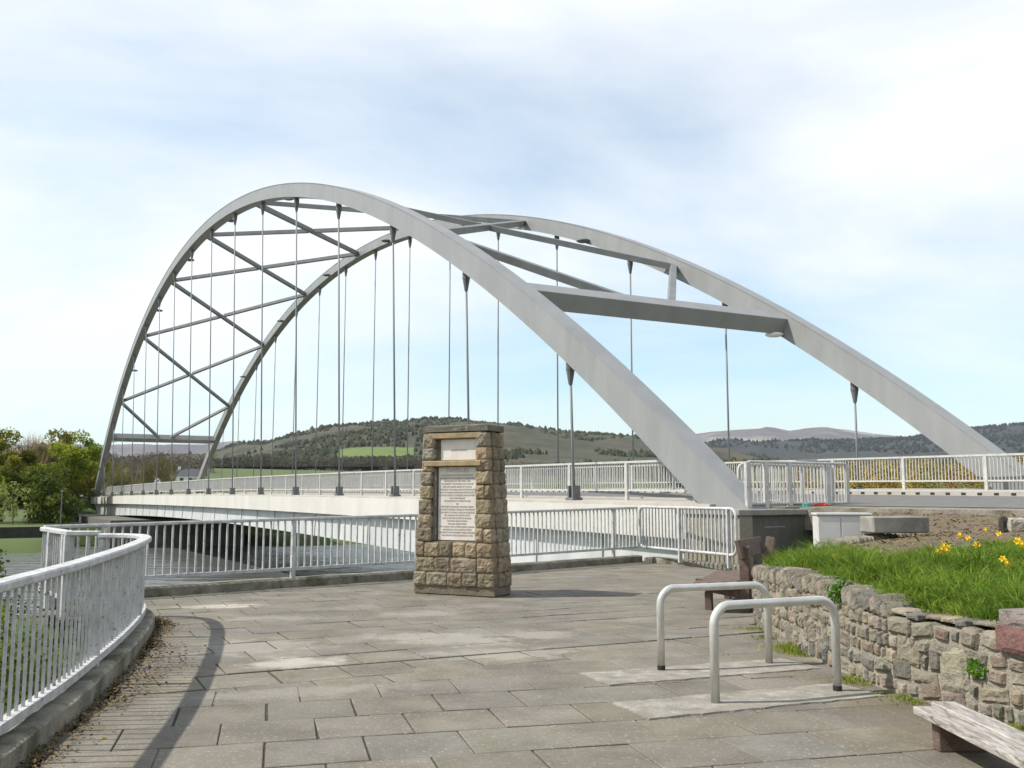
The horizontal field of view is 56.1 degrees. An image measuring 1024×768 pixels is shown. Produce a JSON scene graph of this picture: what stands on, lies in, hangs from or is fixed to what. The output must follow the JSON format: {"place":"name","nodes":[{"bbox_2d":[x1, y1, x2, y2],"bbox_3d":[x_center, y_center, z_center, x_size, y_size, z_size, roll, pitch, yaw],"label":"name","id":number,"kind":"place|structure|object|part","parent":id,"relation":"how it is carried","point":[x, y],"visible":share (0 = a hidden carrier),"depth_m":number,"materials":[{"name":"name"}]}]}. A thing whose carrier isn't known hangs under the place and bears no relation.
{"place":"outdoors","nodes":[
{"label":"outdoors","id":0,"kind":"place"},
{"bbox_2d":[0,544,414,617],"bbox_3d":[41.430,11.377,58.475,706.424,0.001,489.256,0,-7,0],"label":"river water","id":1,"kind":"structure","parent":0,"point":[19,563],"depth_m":65.65,"materials":[{"name":"grey liquid"}]},
{"bbox_2d":[8,427,907,470],"bbox_3d":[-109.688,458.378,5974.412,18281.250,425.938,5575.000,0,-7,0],"label":"moor hill","id":2,"kind":"structure","parent":0,"point":[770,433],"depth_m":5402.68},
{"bbox_2d":[0,466,991,714],"bbox_3d":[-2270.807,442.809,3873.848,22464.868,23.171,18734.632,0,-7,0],"label":"ground","id":3,"kind":"structure","parent":0,"point":[21,545],"depth_m":89.71,"materials":[{"name":"green plant"}]},
{"bbox_2d":[0,565,10,624],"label":"bramble bush","id":4,"kind":"object","parent":3,"relation":"on","point":[3,606],"visible":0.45,"depth_m":9.88,"materials":[{"name":"green plant"}]},
{"bbox_2d":[0,549,10,575],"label":"bramble bush","id":5,"kind":"object","parent":3,"relation":"on","point":[1,563],"visible":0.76,"depth_m":11.51,"materials":[{"name":"green plant"}]},
{"bbox_2d":[0,473,20,512],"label":"leafy tree","id":6,"kind":"object","parent":3,"relation":"on","point":[8,480],"visible":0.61,"depth_m":97.42,"materials":[{"name":"green plant"}]},
{"bbox_2d":[0,481,30,524],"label":"sapling","id":7,"kind":"object","parent":3,"relation":"on","point":[6,502],"visible":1,"depth_m":92.95,"materials":[{"name":"green plant"}]},
{"bbox_2d":[0,427,40,521],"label":"leafy tree","id":8,"kind":"object","parent":3,"relation":"on","point":[12,459],"visible":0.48,"depth_m":104.00,"materials":[{"name":"green plant"}]},
{"bbox_2d":[0,527,68,537],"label":"river wall","id":9,"kind":"structure","parent":3,"relation":"on","point":[20,532],"depth_m":84.05,"materials":[{"name":"concrete"}]},
{"bbox_2d":[1,428,70,517],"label":"bare tree","id":10,"kind":"object","parent":3,"relation":"on","point":[40,449],"visible":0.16,"depth_m":111.15,"materials":[{"name":"brown plant"}]},
{"bbox_2d":[0,462,73,523],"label":"leafy tree","id":11,"kind":"object","parent":3,"relation":"on","point":[37,482],"visible":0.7,"depth_m":97.90,"materials":[{"name":"green plant"}]},
{"bbox_2d":[18,460,70,520],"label":"leafy tree","id":12,"kind":"object","parent":3,"relation":"on","point":[50,465],"visible":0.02,"depth_m":107.39,"materials":[{"name":"green plant"}]},
{"bbox_2d":[0,560,107,706],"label":"bank scrub","id":13,"kind":"object","parent":3,"relation":"on","point":[15,660],"visible":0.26,"depth_m":9.41,"materials":[{"name":"green plant"}]},
{"bbox_2d":[31,428,76,467],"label":"leafy tree","id":14,"kind":"object","parent":3,"relation":"on","point":[64,437],"visible":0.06,"depth_m":121.61,"materials":[{"name":"green plant"}]},
{"bbox_2d":[28,486,86,523],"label":"leafy tree","id":15,"kind":"object","parent":3,"relation":"on","point":[68,501],"visible":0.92,"depth_m":96.60,"materials":[{"name":"green plant"}]},
{"bbox_2d":[23,441,99,521],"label":"leafy tree","id":16,"kind":"object","parent":3,"relation":"on","point":[82,466],"visible":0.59,"depth_m":103.05,"materials":[{"name":"green plant"}]},
{"bbox_2d":[60,490,63,524],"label":"lawn post","id":17,"kind":"object","parent":3,"relation":"on","point":[62,491],"visible":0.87,"depth_m":89.24,"materials":[{"name":"grey metal"}]},
{"bbox_2d":[44,460,103,498],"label":"leafy tree","id":18,"kind":"object","parent":3,"relation":"on","point":[84,488],"visible":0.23,"depth_m":116.51,"materials":[{"name":"green plant"}]},
{"bbox_2d":[0,606,154,767],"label":"concrete kerb","id":19,"kind":"structure","parent":3,"relation":"on","point":[22,739],"depth_m":6.80,"materials":[{"name":"grey concrete"}]},
{"bbox_2d":[0,533,151,735],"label":"curved railing","id":20,"kind":"object","parent":19,"relation":"on","point":[124,611],"visible":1,"depth_m":7.24,"materials":[{"name":"silver metal"}]},
{"bbox_2d":[58,429,109,471],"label":"leafy tree","id":21,"kind":"object","parent":3,"relation":"on","point":[90,441],"visible":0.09,"depth_m":126.92,"materials":[{"name":"green plant"}]},
{"bbox_2d":[81,447,111,499],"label":"leafy tree","id":22,"kind":"object","parent":3,"relation":"on","point":[107,465],"visible":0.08,"depth_m":124.15,"materials":[{"name":"green plant"}]},
{"bbox_2d":[101,457,140,495],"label":"bare tree","id":23,"kind":"object","parent":3,"relation":"on","point":[117,479],"visible":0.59,"depth_m":148.09,"materials":[{"name":"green plant"}]},
{"bbox_2d":[122,456,145,494],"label":"bare tree","id":24,"kind":"object","parent":3,"relation":"on","point":[138,466],"visible":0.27,"depth_m":164.44,"materials":[{"name":"brown plant"}]},
{"bbox_2d":[129,455,170,493],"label":"bare tree","id":25,"kind":"object","parent":3,"relation":"on","point":[145,459],"visible":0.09,"depth_m":203.32,"materials":[{"name":"brown plant"}]},
{"bbox_2d":[70,514,244,548],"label":"bridge abutment","id":26,"kind":"object","parent":3,"relation":"on","point":[92,518],"visible":0.14,"depth_m":86.30,"materials":[{"name":"grey concrete"}]},
{"bbox_2d":[91,182,1023,562],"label":"arch bridge","id":27,"kind":"structure","parent":26,"relation":"on","point":[691,460],"depth_m":36.99,"materials":[{"name":"grey paint"}]},
{"bbox_2d":[103,460,696,501],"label":"bridge railing","id":28,"kind":"object","parent":27,"relation":"on","point":[383,479],"visible":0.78,"depth_m":41.23,"materials":[{"name":"white metal"}]},
{"bbox_2d":[84,494,773,506],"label":"footway","id":29,"kind":"structure","parent":27,"relation":"on","point":[655,502],"depth_m":29.12,"materials":[{"name":"concrete"}]},
{"bbox_2d":[191,453,1023,492],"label":"bridge railing","id":30,"kind":"object","parent":27,"relation":"on","point":[903,470],"visible":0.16,"depth_m":31.56,"materials":[{"name":"grey metal"}]},
{"bbox_2d":[303,488,1023,491],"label":"footway","id":31,"kind":"structure","parent":27,"relation":"on","point":[894,489],"depth_m":31.08,"materials":[{"name":"concrete"}]},
{"bbox_2d":[134,454,181,493],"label":"bare tree","id":32,"kind":"object","parent":3,"relation":"on","point":[164,472],"visible":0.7,"depth_m":156.40,"materials":[{"name":"brown plant"}]},
{"bbox_2d":[176,467,207,480],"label":"white house","id":33,"kind":"structure","parent":3,"relation":"on","point":[182,475],"depth_m":296.43,"materials":[{"name":"paint"}]},
{"bbox_2d":[42,555,642,626],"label":"concrete kerb","id":34,"kind":"structure","parent":3,"relation":"on","point":[229,586],"depth_m":16.92,"materials":[{"name":"grey concrete"}]},
{"bbox_2d":[38,527,101,616],"bbox_3d":[-6.254,2.558,13.212,0.378,1.115,2.180,6,-9,-43],"label":"side railing","id":35,"kind":"object","parent":34,"relation":"on","point":[58,545],"visible":0.66,"depth_m":12.77,"materials":[{"name":"white metal"}]},
{"bbox_2d":[43,507,637,582],"bbox_3d":[-1.910,3.020,18.592,13.469,1.175,0.249,6,-9,-42],"label":"back railing","id":36,"kind":"object","parent":34,"relation":"on","point":[292,568],"visible":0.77,"depth_m":17.28,"materials":[{"name":"white metal"}]},
{"bbox_2d":[2,441,683,487],"bbox_3d":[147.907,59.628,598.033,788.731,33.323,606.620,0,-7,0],"label":"woodland belt","id":37,"kind":"object","parent":3,"relation":"on","point":[347,465],"visible":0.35,"depth_m":566.15,"materials":[{"name":"green plant"}]},
{"bbox_2d":[39,572,757,767],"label":"plaza bedding","id":38,"kind":"object","parent":3,"relation":"on","point":[266,714],"visible":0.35,"depth_m":7.79,"materials":[{"name":"grey concrete"}]},
{"bbox_2d":[579,658,820,686],"bbox_3d":[1.710,2.596,8.649,2.166,0.031,0.620,3,-7,-21],"label":"concrete strip","id":39,"kind":"object","parent":38,"relation":"on","point":[680,673],"visible":0.81,"depth_m":8.60,"materials":[{"name":"grey concrete"}]},
{"bbox_2d":[656,581,772,669],"bbox_3d":[1.884,2.233,8.902,1.200,0.769,0.071,2,-7,-19],"label":"cycle stand","id":40,"kind":"object","parent":39,"relation":"on","point":[669,589],"visible":0.94,"depth_m":8.88,"materials":[{"name":"grey metal"}]},
{"bbox_2d":[612,683,884,720],"bbox_3d":[1.850,2.456,7.438,2.128,0.031,0.605,3,-7,-21],"label":"concrete strip","id":41,"kind":"object","parent":38,"relation":"on","point":[697,705],"visible":0.85,"depth_m":7.35,"materials":[{"name":"grey concrete"}]},
{"bbox_2d":[709,596,841,702],"bbox_3d":[2.091,2.080,7.577,1.241,0.770,0.072,3,-7,-22],"label":"cycle stand","id":42,"kind":"object","parent":41,"relation":"on","point":[722,607],"visible":1,"depth_m":7.55,"materials":[{"name":"grey metal"}]},
{"bbox_2d":[644,557,752,570],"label":"concrete kerb","id":43,"kind":"structure","parent":3,"relation":"on","point":[695,563],"depth_m":21.39,"materials":[{"name":"grey concrete"}]},
{"bbox_2d":[676,508,812,565],"bbox_3d":[10.499,6.072,24.677,14.314,5.770,2.100,4,-8,-30],"label":"bridge abutment","id":44,"kind":"object","parent":3,"relation":"on","point":[751,523],"visible":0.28,"depth_m":21.19,"materials":[{"name":"concrete"}]},
{"bbox_2d":[737,463,834,505],"bbox_3d":[6.699,2.472,23.323,3.261,1.051,0.080,4,-8,-30],"label":"guard railing","id":45,"kind":"object","parent":44,"relation":"on","point":[773,465],"visible":0.48,"depth_m":23.28,"materials":[{"name":"white metal"}]},
{"bbox_2d":[744,460,849,507],"bbox_3d":[6.701,2.350,22.405,3.395,1.083,0.080,4,-8,-30],"label":"guard railing","id":46,"kind":"object","parent":44,"relation":"on","point":[764,478],"visible":0.98,"depth_m":22.25,"materials":[{"name":"white metal"}]},
{"bbox_2d":[814,503,827,505],"bbox_3d":[7.175,2.829,22.272,0.316,0.154,0.203,0,-7,0],"label":"plastic scrap","id":47,"kind":"object","parent":44,"relation":"on","point":[820,504],"visible":0.61,"depth_m":22.21,"materials":[{"name":"red plastic"}]},
{"bbox_2d":[730,455,1023,488],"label":"marsh gorse","id":48,"kind":"object","parent":3,"relation":"on","point":[922,485],"visible":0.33,"depth_m":66.77,"materials":[{"name":"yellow plant"}]},
{"bbox_2d":[770,505,1023,529],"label":"verge","id":49,"kind":"structure","parent":3,"relation":"on","point":[808,520],"depth_m":19.70,"materials":[{"name":"grey concrete"}]},
{"bbox_2d":[0,0,1023,444],"label":"sky","id":50,"kind":"structure","parent":0,"point":[856,167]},
{"bbox_2d":[31,561,1023,767],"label":"plaza paving","id":51,"kind":"structure","parent":0,"point":[598,617],"depth_m":7.83,"materials":[{"name":"grey stone"}]},
{"bbox_2d":[15,615,217,767],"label":"leaf litter","id":52,"kind":"object","parent":51,"relation":"on","point":[163,621],"visible":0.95,"depth_m":7.72,"materials":[{"name":"brown plant"}]},
{"bbox_2d":[413,424,511,597],"bbox_3d":[-0.797,2.029,15.593,1.561,2.714,0.686,-3,-7,27],"label":"stone monument","id":53,"kind":"object","parent":51,"relation":"on","point":[462,546],"visible":1,"depth_m":15.34,"materials":[{"name":"stone"}]},
{"bbox_2d":[638,506,737,567],"bbox_3d":[3.810,3.331,21.233,0.080,1.243,3.829,3,-7,-23],"label":"corner railing","id":54,"kind":"object","parent":51,"relation":"on","point":[730,551],"visible":0.95,"depth_m":21.06,"materials":[{"name":"white metal"}]},
{"bbox_2d":[693,536,775,612],"bbox_3d":[3.243,2.712,13.911,0.914,0.990,2.284,-3,-7,22],"label":"timber bench","id":55,"kind":"object","parent":51,"relation":"on","point":[747,549],"visible":0.72,"depth_m":13.24,"materials":[{"name":"brown wood"}]},
{"bbox_2d":[811,513,871,543],"bbox_3d":[5.549,2.805,16.125,0.900,1.273,0.460,-1,-7,6],"label":"utility cabinet","id":56,"kind":"object","parent":51,"relation":"on","point":[832,525],"visible":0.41,"depth_m":15.98,"materials":[{"name":"grey metal"}]},
{"bbox_3d":[5.282,2.801,15.941,0.360,1.150,0.040,-1,-7,6],"label":"door","id":57,"kind":"part","parent":56,"relation":"part of","materials":[{"name":"grey metal"}]},
{"bbox_3d":[5.645,2.797,15.905,0.325,1.150,0.040,-1,-7,6],"label":"door","id":58,"kind":"part","parent":56,"relation":"part of","materials":[{"name":"grey metal"}]},
{"bbox_2d":[726,625,1023,731],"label":"wall foot weeds","id":59,"kind":"object","parent":51,"relation":"on","point":[791,649],"depth_m":8.23,"materials":[{"name":"green plant"}]},
{"bbox_2d":[752,533,1023,726],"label":"stone wall","id":60,"kind":"structure","parent":51,"relation":"on","point":[888,643],"depth_m":7.63,"materials":[{"name":"grey stone"}]},
{"bbox_2d":[826,577,854,607],"bbox_3d":[3.029,1.914,8.754,0.321,0.305,0.293,-4,-8,29],"label":"ivy clump","id":61,"kind":"object","parent":60,"relation":"attached to","point":[839,584],"visible":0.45,"depth_m":8.73,"materials":[{"name":"green plant"}]},
{"bbox_2d":[965,658,987,678],"bbox_3d":[3.358,2.051,6.928,0.167,0.184,0.179,-4,-8,31],"label":"wall plant","id":62,"kind":"object","parent":60,"relation":"attached to","point":[974,666],"depth_m":6.89,"materials":[{"name":"green plant"}]},
{"bbox_2d":[913,702,1023,767],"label":"bench","id":63,"kind":"object","parent":51,"relation":"on","point":[957,727],"visible":1,"depth_m":5.72,"materials":[{"name":"grey wood"}]},
{"bbox_2d":[141,418,961,475],"bbox_3d":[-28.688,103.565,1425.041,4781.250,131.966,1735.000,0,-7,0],"label":"wooded hill","id":64,"kind":"structure","parent":0,"point":[524,437],"depth_m":1017.39,"materials":[{"name":"green plant"}]},
{"bbox_2d":[340,447,413,457],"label":"pasture","id":65,"kind":"structure","parent":64,"relation":"on","point":[366,451],"depth_m":840.43,"materials":[{"name":"green plant"}]},
{"bbox_2d":[116,416,1021,470],"bbox_3d":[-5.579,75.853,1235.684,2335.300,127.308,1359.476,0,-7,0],"label":"hill woodland","id":66,"kind":"object","parent":64,"relation":"on","point":[323,450],"visible":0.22,"depth_m":978.80,"materials":[{"name":"green plant"}]},
{"bbox_2d":[80,492,1023,507],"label":"road","id":67,"kind":"structure","parent":0,"point":[943,501],"depth_m":25.41,"materials":[{"name":"grey asphalt"}]},
{"bbox_2d":[123,493,782,500],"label":"drainage kerb","id":68,"kind":"structure","parent":67,"relation":"on","point":[507,495],"depth_m":32.91,"materials":[{"name":"concrete"}]},
{"bbox_2d":[222,490,1023,495],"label":"drainage kerb","id":69,"kind":"structure","parent":67,"relation":"on","point":[964,493],"depth_m":30.01,"materials":[{"name":"concrete"}]},
{"bbox_2d":[510,425,1023,475],"bbox_3d":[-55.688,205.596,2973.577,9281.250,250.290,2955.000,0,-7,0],"label":"dark hill","id":70,"kind":"structure","parent":0,"point":[782,452],"depth_m":2496.20,"materials":[{"name":"green plant"}]},
{"bbox_2d":[535,422,1023,481],"bbox_3d":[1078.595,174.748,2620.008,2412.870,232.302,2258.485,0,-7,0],"label":"conifers","id":71,"kind":"object","parent":70,"relation":"on","point":[994,438],"visible":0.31,"depth_m":2599.86,"materials":[{"name":"green plant"}]},
{"bbox_2d":[835,512,1023,553],"bbox_3d":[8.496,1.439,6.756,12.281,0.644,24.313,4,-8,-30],"label":"planter soil","id":72,"kind":"structure","parent":0,"point":[959,526],"depth_m":15.57,"materials":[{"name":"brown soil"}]},
{"bbox_2d":[755,533,1023,629],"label":"planter grass","id":73,"kind":"structure","parent":72,"relation":"on","point":[983,583],"depth_m":9.15,"materials":[{"name":"green plant"}]},
{"bbox_2d":[860,516,928,532],"bbox_3d":[6.150,2.259,15.443,0.960,0.260,0.440,1,-7,-8],"label":"kerb stone","id":74,"kind":"object","parent":72,"relation":"on","point":[894,524],"visible":1,"depth_m":15.24,"materials":[{"name":"grey concrete"}]},
{"bbox_2d":[998,516,1007,532],"bbox_3d":[7.554,2.183,14.741,0.151,0.308,0.129,-5,-8,37],"label":"rubble stone","id":75,"kind":"object","parent":72,"relation":"on","point":[1002,524],"visible":0.77,"depth_m":14.71,"materials":[{"name":"grey stone"}]},
{"bbox_2d":[1007,517,1023,532],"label":"rubble stone","id":76,"kind":"object","parent":72,"relation":"on","point":[1015,524],"visible":0.77,"depth_m":14.62,"materials":[{"name":"beige stone"}]},
{"bbox_2d":[1013,537,1021,547],"bbox_3d":[5.761,1.922,10.920,0.109,0.360,0.051,-6,-5,42],"label":"daffodil","id":77,"kind":"object","parent":72,"relation":"on","point":[1016,540],"visible":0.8,"depth_m":10.93,"materials":[{"name":"yellow plant"}]},
{"bbox_2d":[1019,540,1023,550],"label":"daffodil","id":78,"kind":"object","parent":72,"relation":"on","point":[1021,544],"visible":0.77,"depth_m":10.39,"materials":[{"name":"yellow plant"}]}
]}

